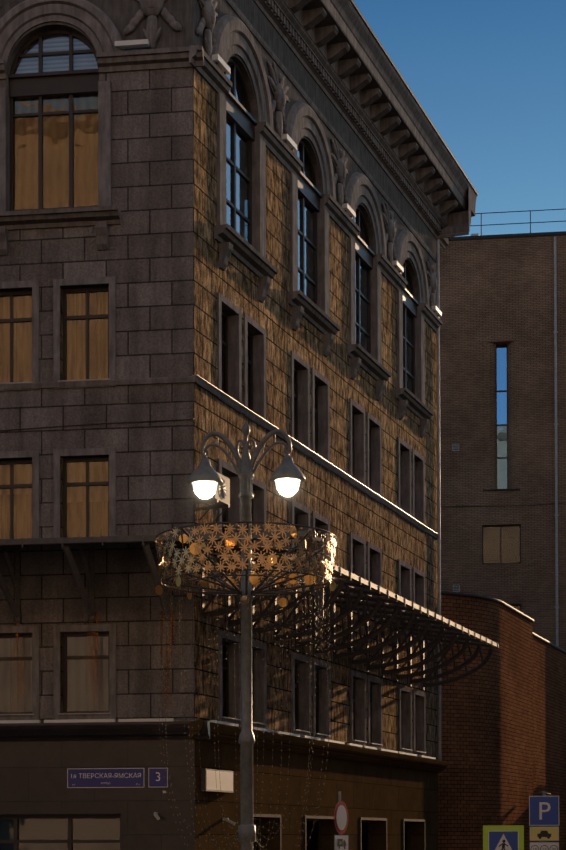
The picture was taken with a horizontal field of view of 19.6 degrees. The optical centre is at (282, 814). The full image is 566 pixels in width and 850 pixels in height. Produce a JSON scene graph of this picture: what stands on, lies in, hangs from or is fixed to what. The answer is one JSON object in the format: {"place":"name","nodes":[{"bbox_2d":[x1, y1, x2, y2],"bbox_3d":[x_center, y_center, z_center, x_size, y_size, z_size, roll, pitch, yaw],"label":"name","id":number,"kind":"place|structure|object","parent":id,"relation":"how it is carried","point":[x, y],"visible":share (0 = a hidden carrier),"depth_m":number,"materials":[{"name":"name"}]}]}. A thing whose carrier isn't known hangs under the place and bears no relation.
{"place":"outdoors","nodes":[
{"label":"outdoors","id":0,"kind":"place"},
{"bbox_2d":[353,0,565,236],"label":"sky","id":1,"kind":"structure","parent":0,"point":[489,75],"materials":[{"name":"blue"}]},
{"label":"ground","id":2,"kind":"structure","parent":0,"visible":0},
{"bbox_2d":[0,0,437,849],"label":"building walls","id":3,"kind":"structure","parent":2,"relation":"on","point":[158,258],"depth_m":34.13,"materials":[{"name":"brown stone"}]},
{"bbox_2d":[11,611,173,711],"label":"rust streaks","id":4,"kind":"object","parent":3,"relation":"attached to","point":[96,622],"visible":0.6,"depth_m":33.84,"materials":[{"name":"brown"}]},
{"bbox_2d":[67,768,167,787],"bbox_3d":[-3.408,-0.747,33.731,2.110,0.400,0.034,0,-1,7],"label":"street name plate","id":5,"kind":"object","parent":3,"relation":"attached to","point":[106,778],"visible":1,"depth_m":33.72,"materials":[{"name":"blue metal"}]},
{"bbox_2d":[0,530,324,622],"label":"street canopy","id":6,"kind":"object","parent":3,"relation":"attached to","point":[64,543],"depth_m":32.63,"materials":[{"name":"brown metal"}]},
{"bbox_2d":[154,472,235,824],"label":"building fixtures","id":7,"kind":"object","parent":3,"relation":"attached to","point":[211,778],"visible":0.81,"depth_m":34.14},
{"bbox_2d":[0,30,424,849],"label":"windows","id":8,"kind":"structure","parent":3,"relation":"in","point":[54,76],"depth_m":34.36,"materials":[{"name":"brown glass"}]},
{"bbox_2d":[0,0,436,308],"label":"relief ornaments","id":9,"kind":"object","parent":3,"relation":"attached to","point":[151,10],"visible":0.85,"depth_m":38.04},
{"bbox_2d":[0,0,477,772],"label":"building trim","id":10,"kind":"structure","parent":3,"relation":"attached to","point":[340,52],"depth_m":39.09,"materials":[{"name":"stone"}]},
{"bbox_2d":[201,542,498,689],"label":"street canopy","id":11,"kind":"object","parent":3,"relation":"attached to","point":[370,600],"depth_m":41.25,"materials":[{"name":"brown metal"}]},
{"bbox_2d":[436,209,565,650],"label":"tan brick building","id":12,"kind":"structure","parent":2,"relation":"on","point":[503,416],"depth_m":71.82,"materials":[{"name":"brick"}]},
{"bbox_2d":[437,591,565,849],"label":"brick building","id":13,"kind":"structure","parent":2,"relation":"on","point":[503,730],"depth_m":55.79,"materials":[{"name":"brick"}]},
{"bbox_2d":[483,825,523,849],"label":"pedestrian crossing sign","id":14,"kind":"object","parent":2,"relation":"on","point":[503,837],"visible":1,"depth_m":36.24,"materials":[{"name":"blue"}]},
{"bbox_2d":[529,792,558,849],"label":"parking sign","id":15,"kind":"object","parent":2,"relation":"on","point":[544,818],"visible":1,"depth_m":38.59,"materials":[{"name":"blue metal"}]},
{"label":"pavement","id":16,"kind":"structure","parent":0,"visible":0},
{"bbox_2d":[155,421,336,849],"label":"street lamp post","id":17,"kind":"object","parent":16,"relation":"on","point":[287,477],"visible":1,"depth_m":29.41,"materials":[{"name":"grey metal"}]},
{"bbox_2d":[334,791,348,849],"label":"road sign","id":18,"kind":"object","parent":16,"relation":"on","point":[341,842],"visible":1,"depth_m":34.28,"materials":[{"name":"red"}]},
{"bbox_2d":[532,792,550,841],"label":"bracket","id":19,"kind":"object","parent":16,"relation":"on","point":[538,793],"visible":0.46,"depth_m":59.34,"materials":[{"name":"metal"}]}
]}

